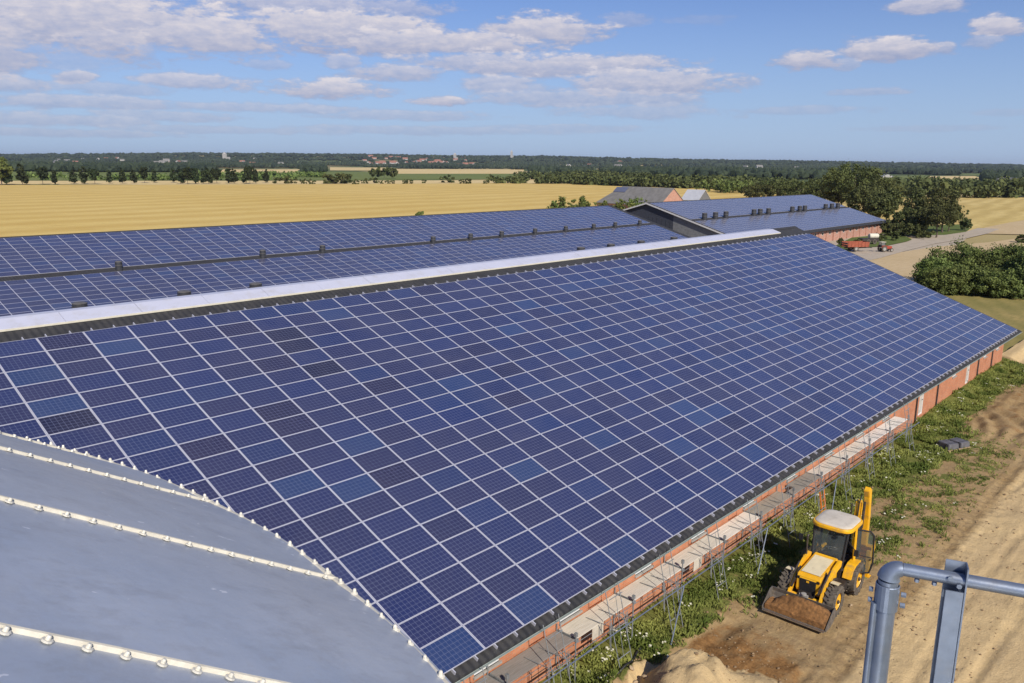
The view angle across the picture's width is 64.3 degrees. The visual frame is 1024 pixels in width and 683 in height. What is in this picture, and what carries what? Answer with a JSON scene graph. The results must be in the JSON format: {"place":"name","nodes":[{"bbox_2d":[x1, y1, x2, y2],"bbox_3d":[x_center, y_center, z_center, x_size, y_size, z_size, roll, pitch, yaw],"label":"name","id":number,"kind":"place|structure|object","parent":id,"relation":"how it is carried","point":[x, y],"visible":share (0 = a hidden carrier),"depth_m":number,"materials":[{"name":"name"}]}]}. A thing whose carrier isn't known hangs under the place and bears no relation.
{"place":"outdoors","nodes":[
{"label":"outdoors","id":0,"kind":"place"},
{"bbox_2d":[221,169,299,172],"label":"open field","id":1,"kind":"structure","parent":0,"point":[277,170],"depth_m":1526.59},
{"bbox_2d":[0,171,543,179],"bbox_3d":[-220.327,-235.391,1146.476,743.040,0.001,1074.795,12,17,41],"label":"green field","id":2,"kind":"structure","parent":0,"point":[359,175],"depth_m":981.88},
{"bbox_2d":[368,168,382,176],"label":"distant tree","id":3,"kind":"object","parent":2,"relation":"on","point":[372,172],"visible":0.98,"depth_m":855.47,"materials":[{"name":"green plant"}]},
{"bbox_2d":[377,166,391,176],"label":"distant tree","id":4,"kind":"object","parent":2,"relation":"on","point":[384,170],"visible":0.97,"depth_m":856.48,"materials":[{"name":"green plant"}]},
{"bbox_2d":[0,180,570,184],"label":"field edge strip","id":5,"kind":"object","parent":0,"point":[207,183],"visible":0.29,"depth_m":637.61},
{"bbox_2d":[68,169,77,182],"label":"tree","id":6,"kind":"object","parent":5,"relation":"on","point":[73,177],"visible":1,"depth_m":575.52,"materials":[{"name":"green plant"}]},
{"bbox_2d":[77,166,88,182],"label":"tree","id":7,"kind":"object","parent":5,"relation":"on","point":[82,176],"visible":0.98,"depth_m":576.76,"materials":[{"name":"green plant"}]},
{"bbox_2d":[87,168,100,179],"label":"tree","id":8,"kind":"object","parent":5,"relation":"on","point":[92,173],"visible":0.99,"depth_m":578.61,"materials":[{"name":"green plant"}]},
{"bbox_2d":[118,167,126,182],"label":"tree","id":9,"kind":"object","parent":5,"relation":"on","point":[122,178],"visible":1,"depth_m":597.59,"materials":[{"name":"green plant"}]},
{"bbox_2d":[129,169,137,182],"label":"tree","id":10,"kind":"object","parent":5,"relation":"on","point":[133,177],"visible":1,"depth_m":600.53,"materials":[{"name":"green plant"}]},
{"bbox_2d":[138,166,147,182],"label":"tree","id":11,"kind":"object","parent":5,"relation":"on","point":[143,174],"visible":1,"depth_m":615.10,"materials":[{"name":"green plant"}]},
{"bbox_2d":[175,169,185,182],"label":"tree","id":12,"kind":"object","parent":5,"relation":"on","point":[179,178],"visible":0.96,"depth_m":598.26,"materials":[{"name":"green plant"}]},
{"bbox_2d":[181,167,193,182],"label":"tree","id":13,"kind":"object","parent":5,"relation":"on","point":[187,174],"visible":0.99,"depth_m":593.72,"materials":[{"name":"green plant"}]},
{"bbox_2d":[192,168,199,182],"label":"tree","id":14,"kind":"object","parent":5,"relation":"on","point":[195,178],"visible":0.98,"depth_m":601.14,"materials":[{"name":"green plant"}]},
{"bbox_2d":[200,168,206,182],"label":"tree","id":15,"kind":"object","parent":5,"relation":"on","point":[203,176],"visible":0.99,"depth_m":602.40,"materials":[{"name":"green plant"}]},
{"bbox_2d":[205,168,213,182],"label":"tree","id":16,"kind":"object","parent":5,"relation":"on","point":[208,177],"visible":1,"depth_m":604.33,"materials":[{"name":"green plant"}]},
{"bbox_2d":[210,168,221,179],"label":"tree","id":17,"kind":"object","parent":5,"relation":"on","point":[215,173],"visible":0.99,"depth_m":618.42,"materials":[{"name":"green plant"}]},
{"bbox_2d":[224,168,232,182],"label":"tree","id":18,"kind":"object","parent":5,"relation":"on","point":[228,177],"visible":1,"depth_m":621.25,"materials":[{"name":"green plant"}]},
{"bbox_2d":[230,168,238,182],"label":"tree","id":19,"kind":"object","parent":5,"relation":"on","point":[234,176],"visible":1,"depth_m":622.70,"materials":[{"name":"green plant"}]},
{"bbox_2d":[244,166,254,179],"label":"tree","id":20,"kind":"object","parent":5,"relation":"on","point":[248,172],"visible":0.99,"depth_m":612.45,"materials":[{"name":"green plant"}]},
{"bbox_2d":[280,175,297,183],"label":"field shrub","id":21,"kind":"object","parent":5,"relation":"on","point":[285,179],"visible":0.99,"depth_m":627.65,"materials":[{"name":"green plant"}]},
{"bbox_2d":[322,173,332,183],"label":"field shrub","id":22,"kind":"object","parent":5,"relation":"on","point":[324,175],"visible":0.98,"depth_m":636.39,"materials":[{"name":"green plant"}]},
{"bbox_2d":[333,173,349,183],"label":"field shrub","id":23,"kind":"object","parent":5,"relation":"on","point":[344,176],"visible":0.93,"depth_m":639.34,"materials":[{"name":"green plant"}]},
{"bbox_2d":[439,174,454,182],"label":"field shrub","id":24,"kind":"object","parent":5,"relation":"on","point":[448,179],"visible":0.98,"depth_m":703.45,"materials":[{"name":"green plant"}]},
{"bbox_2d":[330,167,385,170],"bbox_3d":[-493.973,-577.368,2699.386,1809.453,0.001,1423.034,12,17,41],"label":"distant meadow","id":25,"kind":"structure","parent":0,"point":[351,168],"depth_m":2115.63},
{"bbox_2d":[0,183,785,236],"bbox_3d":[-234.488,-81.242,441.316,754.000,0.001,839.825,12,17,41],"label":"stubble field","id":26,"kind":"structure","parent":0,"point":[27,210],"depth_m":343.07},
{"bbox_2d":[1,168,12,184],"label":"tree","id":27,"kind":"object","parent":26,"relation":"on","point":[6,180],"visible":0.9,"depth_m":539.95,"materials":[{"name":"green plant"}]},
{"bbox_2d":[0,157,14,184],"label":"tree","id":28,"kind":"object","parent":26,"relation":"on","point":[4,165],"visible":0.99,"depth_m":536.46,"materials":[{"name":"green plant"}]},
{"bbox_2d":[15,164,28,184],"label":"tree","id":29,"kind":"object","parent":26,"relation":"on","point":[22,176],"visible":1,"depth_m":542.75,"materials":[{"name":"green plant"}]},
{"bbox_2d":[546,200,563,207],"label":"yard bush","id":30,"kind":"object","parent":26,"relation":"on","point":[554,204],"visible":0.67,"depth_m":296.34,"materials":[{"name":"green plant"}]},
{"bbox_2d":[615,198,634,209],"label":"yard bush","id":31,"kind":"object","parent":26,"relation":"on","point":[623,202],"visible":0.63,"depth_m":280.74,"materials":[{"name":"green plant"}]},
{"bbox_2d":[628,198,643,206],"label":"yard bush","id":32,"kind":"object","parent":26,"relation":"on","point":[636,200],"visible":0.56,"depth_m":281.52,"materials":[{"name":"green plant"}]},
{"bbox_2d":[596,186,683,207],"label":"farmhouse","id":33,"kind":"object","parent":26,"relation":"on","point":[648,194],"visible":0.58,"depth_m":294.21,"materials":[{"name":"grey brick"}]},
{"bbox_2d":[682,189,709,200],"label":"shed","id":34,"kind":"structure","parent":26,"relation":"on","point":[690,194],"depth_m":348.97,"materials":[{"name":"metal"}]},
{"bbox_2d":[694,177,778,193],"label":"autumn scrub","id":35,"kind":"object","parent":26,"relation":"on","point":[729,186],"visible":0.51,"depth_m":514.64,"materials":[{"name":"green plant"}]},
{"bbox_2d":[740,183,777,196],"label":"oak tree","id":36,"kind":"object","parent":26,"relation":"on","point":[749,192],"visible":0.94,"depth_m":370.60,"materials":[{"name":"green plant"}]},
{"bbox_2d":[759,178,789,195],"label":"oak tree","id":37,"kind":"object","parent":26,"relation":"on","point":[776,184],"visible":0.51,"depth_m":371.79,"materials":[{"name":"green plant"}]},
{"bbox_2d":[780,179,816,194],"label":"oak tree","id":38,"kind":"object","parent":26,"relation":"on","point":[795,185],"visible":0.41,"depth_m":346.48,"materials":[{"name":"green plant"}]},
{"bbox_2d":[801,177,837,202],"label":"oak tree","id":39,"kind":"object","parent":26,"relation":"on","point":[811,188],"visible":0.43,"depth_m":324.04,"materials":[{"name":"green plant"}]},
{"bbox_2d":[397,169,523,173],"bbox_3d":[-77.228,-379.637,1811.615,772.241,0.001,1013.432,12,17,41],"label":"distant stubble field","id":40,"kind":"structure","parent":0,"point":[456,171],"depth_m":1628.16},
{"bbox_2d":[0,167,1023,244],"bbox_3d":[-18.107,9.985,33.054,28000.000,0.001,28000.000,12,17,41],"label":"ground","id":41,"kind":"structure","parent":0,"point":[983,238],"depth_m":671.50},
{"bbox_2d":[35,167,48,182],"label":"tree","id":42,"kind":"object","parent":41,"relation":"on","point":[42,173],"visible":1,"depth_m":557.03,"materials":[{"name":"green plant"}]},
{"bbox_2d":[50,170,57,183],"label":"tree","id":43,"kind":"object","parent":41,"relation":"on","point":[53,178],"visible":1,"depth_m":560.26,"materials":[{"name":"green plant"}]},
{"bbox_2d":[12,169,326,180],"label":"mixed green scrub","id":44,"kind":"object","parent":41,"relation":"on","point":[291,174],"visible":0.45,"depth_m":751.81,"materials":[{"name":"green plant"}]},
{"bbox_2d":[0,226,1021,682],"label":"barn","id":45,"kind":"structure","parent":41,"relation":"on","point":[460,472],"depth_m":34.55,"materials":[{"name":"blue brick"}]},
{"bbox_2d":[473,659,501,679],"bbox_3d":[-0.769,9.564,24.567,0.180,0.760,1.200,12,17,41],"label":"window","id":46,"kind":"structure","parent":45,"relation":"in","point":[497,662],"depth_m":24.62,"materials":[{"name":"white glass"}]},
{"bbox_2d":[559,608,582,625],"bbox_3d":[1.949,8.959,27.439,0.180,0.760,1.200,12,17,41],"label":"window","id":47,"kind":"structure","parent":45,"relation":"in","point":[572,615],"depth_m":27.49,"materials":[{"name":"white glass"}]},
{"bbox_2d":[634,564,653,577],"bbox_3d":[4.938,8.294,30.598,0.180,0.760,1.200,12,17,41],"label":"window","id":48,"kind":"structure","parent":45,"relation":"in","point":[649,567],"depth_m":30.61,"materials":[{"name":"white glass"}]},
{"bbox_2d":[918,394,923,414],"bbox_3d":[27.280,3.917,54.392,0.128,2.000,0.950,12,17,41],"label":"door","id":49,"kind":"structure","parent":45,"relation":"in","point":[922,396],"depth_m":54.60,"materials":[{"name":"metal"}]},
{"bbox_2d":[0,152,1023,180],"bbox_3d":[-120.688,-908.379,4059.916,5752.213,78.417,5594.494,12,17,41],"label":"woodland","id":50,"kind":"object","parent":41,"relation":"on","point":[787,169],"visible":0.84,"depth_m":2907.51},
{"bbox_2d":[486,168,1023,197],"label":"hedgerow wood","id":51,"kind":"object","parent":41,"relation":"on","point":[1007,186],"visible":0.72,"depth_m":605.71,"materials":[{"name":"green plant"}]},
{"bbox_2d":[0,0,1023,164],"label":"sky","id":52,"kind":"structure","parent":0,"point":[941,81],"materials":[{"name":"blue"}]},
{"bbox_2d":[132,155,979,173],"bbox_3d":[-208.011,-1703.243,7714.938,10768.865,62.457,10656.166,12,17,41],"label":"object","id":53,"kind":"structure","parent":0,"point":[388,160],"depth_m":3479.86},
{"bbox_2d":[538,340,1023,682],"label":"dirt yard","id":54,"kind":"structure","parent":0,"point":[911,653],"depth_m":31.24,"materials":[{"name":"soil"}]},
{"bbox_2d":[0,431,450,682],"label":"grain silo","id":55,"kind":"object","parent":54,"relation":"on","point":[111,571],"visible":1,"depth_m":3.28,"materials":[{"name":"metal"}]},
{"bbox_2d":[862,559,1023,682],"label":"guard railing","id":56,"kind":"object","parent":55,"relation":"attached to","point":[956,578],"visible":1,"depth_m":2.08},
{"bbox_2d":[597,647,640,682],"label":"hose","id":57,"kind":"object","parent":54,"relation":"on","point":[626,664],"visible":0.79,"depth_m":27.13,"materials":[{"name":"rubber"}]},
{"bbox_2d":[463,402,919,682],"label":"scaffold","id":58,"kind":"object","parent":54,"relation":"on","point":[594,618],"visible":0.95,"depth_m":31.18,"materials":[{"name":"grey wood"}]},
{"bbox_2d":[553,383,1012,680],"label":"wild flowers","id":59,"kind":"object","parent":54,"relation":"on","point":[612,649],"visible":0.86,"depth_m":34.11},
{"bbox_2d":[550,358,1023,682],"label":"weeds","id":60,"kind":"object","parent":54,"relation":"on","point":[691,615],"visible":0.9,"depth_m":38.97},
{"bbox_2d":[762,487,874,632],"bbox_3d":[12.482,8.115,32.025,2.650,3.991,6.090,11,16,40],"label":"backhoe loader","id":61,"kind":"object","parent":54,"relation":"on","point":[834,563],"visible":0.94,"depth_m":31.94,"materials":[{"name":"yellow paint"}]},
{"bbox_2d":[764,595,831,629],"bbox_3d":[10.729,9.942,30.550,2.280,0.657,0.740,11,16,40],"label":"soil heap","id":62,"kind":"object","parent":61,"relation":"in","point":[801,609],"visible":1,"depth_m":30.32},
{"bbox_2d":[634,476,1023,682],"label":"soil clods","id":63,"kind":"object","parent":54,"relation":"on","point":[725,655],"visible":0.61,"depth_m":30.02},
{"bbox_2d":[836,235,911,250],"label":"barn side grass","id":64,"kind":"structure","parent":0,"point":[902,238],"depth_m":188.70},
{"bbox_2d":[858,233,878,243],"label":"field sprayer","id":65,"kind":"object","parent":64,"relation":"on","point":[873,238],"visible":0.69,"depth_m":179.41,"materials":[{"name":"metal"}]},
{"bbox_2d":[880,222,903,235],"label":"understorey bush","id":66,"kind":"object","parent":64,"relation":"on","point":[889,227],"visible":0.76,"depth_m":201.49,"materials":[{"name":"green plant"}]},
{"bbox_2d":[890,231,900,240],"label":"yard shrub","id":67,"kind":"object","parent":64,"relation":"on","point":[895,235],"visible":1,"depth_m":188.78,"materials":[{"name":"green plant"}]},
{"bbox_2d":[891,221,915,235],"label":"understorey bush","id":68,"kind":"object","parent":64,"relation":"on","point":[907,229],"visible":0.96,"depth_m":198.96,"materials":[{"name":"green plant"}]},
{"bbox_2d":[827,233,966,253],"bbox_3d":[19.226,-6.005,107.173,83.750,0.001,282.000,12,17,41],"label":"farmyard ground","id":69,"kind":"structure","parent":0,"point":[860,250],"depth_m":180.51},
{"bbox_2d":[0,205,691,316],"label":"barn","id":70,"kind":"structure","parent":69,"relation":"on","point":[44,273],"depth_m":95.44,"materials":[{"name":"glass"}]},
{"bbox_2d":[71,301,87,307],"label":"roof vent","id":71,"kind":"object","parent":70,"relation":"on","point":[79,304],"visible":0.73,"depth_m":71.24,"materials":[{"name":"plastic"}]},
{"bbox_2d":[115,261,122,270],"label":"roof vent","id":72,"kind":"object","parent":70,"relation":"on","point":[118,266],"visible":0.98,"depth_m":81.66,"materials":[{"name":"plastic"}]},
{"bbox_2d":[177,290,191,295],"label":"roof vent","id":73,"kind":"object","parent":70,"relation":"on","point":[183,292],"visible":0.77,"depth_m":78.05,"materials":[{"name":"plastic"}]},
{"bbox_2d":[623,194,885,240],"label":"barn","id":74,"kind":"structure","parent":69,"relation":"on","point":[815,219],"depth_m":182.82,"materials":[{"name":"blue brick"}]},
{"bbox_2d":[882,224,970,235],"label":"roadside grass","id":75,"kind":"structure","parent":0,"point":[955,228],"depth_m":220.40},
{"bbox_2d":[892,207,916,225],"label":"garden tree","id":76,"kind":"object","parent":75,"relation":"on","point":[900,216],"visible":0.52,"depth_m":207.59,"materials":[{"name":"green plant"}]},
{"bbox_2d":[901,185,926,210],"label":"garden tree","id":77,"kind":"object","parent":75,"relation":"on","point":[915,199],"visible":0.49,"depth_m":213.49,"materials":[{"name":"green plant"}]},
{"bbox_2d":[906,206,929,226],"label":"garden tree","id":78,"kind":"object","parent":75,"relation":"on","point":[916,219],"visible":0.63,"depth_m":201.62,"materials":[{"name":"green plant"}]},
{"bbox_2d":[910,193,937,225],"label":"garden tree","id":79,"kind":"object","parent":75,"relation":"on","point":[928,200],"visible":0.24,"depth_m":210.30,"materials":[{"name":"green plant"}]},
{"bbox_2d":[927,187,964,232],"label":"garden tree","id":80,"kind":"object","parent":75,"relation":"on","point":[952,196],"visible":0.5,"depth_m":210.34,"materials":[{"name":"green plant"}]},
{"bbox_2d":[959,210,972,230],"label":"conifer","id":81,"kind":"object","parent":75,"relation":"on","point":[963,224],"visible":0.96,"depth_m":219.75,"materials":[{"name":"green plant"}]},
{"bbox_2d":[856,228,997,259],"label":"gravel track","id":82,"kind":"structure","parent":0,"point":[877,254],"depth_m":187.47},
{"bbox_2d":[841,241,871,250],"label":"muck spreader","id":83,"kind":"object","parent":82,"relation":"on","point":[853,245],"visible":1,"depth_m":163.93,"materials":[{"name":"red paint"}]},
{"bbox_2d":[877,241,893,251],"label":"tractor","id":84,"kind":"object","parent":82,"relation":"on","point":[882,246],"visible":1,"depth_m":163.78,"materials":[{"name":"red metal"}]},
{"bbox_2d":[912,224,934,237],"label":"understorey bush","id":85,"kind":"object","parent":82,"relation":"on","point":[921,232],"visible":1,"depth_m":196.59,"materials":[{"name":"green plant"}]},
{"bbox_2d":[920,199,958,237],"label":"garden tree","id":86,"kind":"object","parent":82,"relation":"on","point":[931,218],"visible":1,"depth_m":195.66,"materials":[{"name":"green plant"}]},
{"bbox_2d":[839,196,1023,237],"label":"striped field","id":87,"kind":"structure","parent":0,"point":[987,212],"depth_m":327.02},
{"bbox_2d":[817,176,860,204],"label":"oak tree","id":88,"kind":"object","parent":87,"relation":"on","point":[833,196],"visible":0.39,"depth_m":304.23,"materials":[{"name":"green plant"}]},
{"bbox_2d":[821,161,893,207],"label":"oak tree","id":89,"kind":"object","parent":87,"relation":"on","point":[844,172],"visible":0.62,"depth_m":293.89,"materials":[{"name":"green plant"}]},
{"bbox_2d":[842,185,883,213],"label":"oak tree","id":90,"kind":"object","parent":87,"relation":"on","point":[857,194],"visible":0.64,"depth_m":259.34,"materials":[{"name":"green plant"}]},
{"bbox_2d":[865,193,898,219],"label":"oak tree","id":91,"kind":"object","parent":87,"relation":"on","point":[885,205],"visible":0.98,"depth_m":237.49,"materials":[{"name":"green plant"}]},
{"bbox_2d":[859,178,907,217],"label":"oak tree","id":92,"kind":"object","parent":87,"relation":"on","point":[879,183],"visible":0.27,"depth_m":269.68,"materials":[{"name":"green plant"}]},
{"bbox_2d":[872,186,903,219],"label":"oak tree","id":93,"kind":"object","parent":87,"relation":"on","point":[897,194],"visible":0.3,"depth_m":250.77,"materials":[{"name":"green plant"}]},
{"bbox_2d":[946,203,966,231],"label":"garden tree","id":94,"kind":"object","parent":87,"relation":"on","point":[960,216],"visible":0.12,"depth_m":214.50,"materials":[{"name":"green plant"}]},
{"bbox_2d":[869,238,1023,280],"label":"tan field","id":95,"kind":"structure","parent":0,"point":[901,263],"depth_m":154.20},
{"bbox_2d":[910,254,959,288],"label":"thicket bush","id":96,"kind":"object","parent":95,"relation":"on","point":[928,264],"visible":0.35,"depth_m":112.64,"materials":[{"name":"green plant"}]},
{"bbox_2d":[920,235,985,267],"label":"thicket bush","id":97,"kind":"object","parent":95,"relation":"on","point":[965,251],"visible":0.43,"depth_m":116.26,"materials":[{"name":"green plant"}]},
{"bbox_2d":[952,246,1002,266],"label":"thicket bush","id":98,"kind":"object","parent":95,"relation":"on","point":[978,254],"visible":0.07,"depth_m":116.50,"materials":[{"name":"green plant"}]},
{"bbox_2d":[945,292,1023,351],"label":"dry lawn","id":99,"kind":"structure","parent":0,"point":[1008,311],"depth_m":98.95,"materials":[{"name":"beige plant"}]},
{"bbox_2d":[917,265,975,295],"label":"thicket bush","id":100,"kind":"object","parent":99,"relation":"on","point":[948,281],"visible":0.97,"depth_m":108.38,"materials":[{"name":"green plant"}]},
{"bbox_2d":[953,261,998,294],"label":"thicket bush","id":101,"kind":"object","parent":99,"relation":"on","point":[974,269],"visible":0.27,"depth_m":108.85,"materials":[{"name":"green plant"}]},
{"bbox_2d":[970,256,1009,271],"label":"thicket bush","id":102,"kind":"object","parent":99,"relation":"on","point":[982,263],"visible":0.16,"depth_m":113.60,"materials":[{"name":"green plant"}]},
{"bbox_2d":[964,268,1022,298],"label":"thicket bush","id":103,"kind":"object","parent":99,"relation":"on","point":[996,284],"visible":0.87,"depth_m":106.45,"materials":[{"name":"green plant"}]},
{"bbox_2d":[981,242,1023,272],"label":"thicket bush","id":104,"kind":"object","parent":99,"relation":"on","point":[997,252],"visible":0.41,"depth_m":113.97,"materials":[{"name":"green plant"}]},
{"bbox_2d":[986,265,1023,298],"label":"thicket bush","id":105,"kind":"object","parent":99,"relation":"on","point":[1018,285],"visible":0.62,"depth_m":106.42,"materials":[{"name":"green plant"}]},
{"bbox_2d":[1001,243,1023,268],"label":"thicket bush","id":106,"kind":"object","parent":99,"relation":"on","point":[1021,245],"visible":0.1,"depth_m":113.93,"materials":[{"name":"green plant"}]},
{"bbox_2d":[1007,247,1023,269],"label":"thicket bush","id":107,"kind":"object","parent":99,"relation":"on","point":[1018,263],"visible":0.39,"depth_m":110.10,"materials":[{"name":"green plant"}]},
{"bbox_2d":[985,220,1023,233],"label":"bare field","id":108,"kind":"structure","parent":0,"point":[1016,227],"depth_m":230.03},
{"bbox_3d":[26.764,6.423,49.475,1.900,0.116,1.000,-5,13,-23],"label":"pallet","id":109,"kind":"object","parent":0,"visible":0},
{"bbox_2d":[937,439,958,449],"bbox_3d":[26.334,6.235,49.245,0.875,0.352,0.914,-4,13,-20],"label":"sheet stack","id":110,"kind":"object","parent":109,"relation":"on","point":[948,444],"visible":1,"depth_m":48.96,"materials":[{"name":"metal"}]},
{"bbox_2d":[949,437,969,447],"bbox_3d":[27.198,6.163,49.608,0.875,0.352,0.914,-5,14,-26],"label":"sheet stack","id":111,"kind":"object","parent":109,"relation":"on","point":[962,443],"visible":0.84,"depth_m":49.33,"materials":[{"name":"metal"}]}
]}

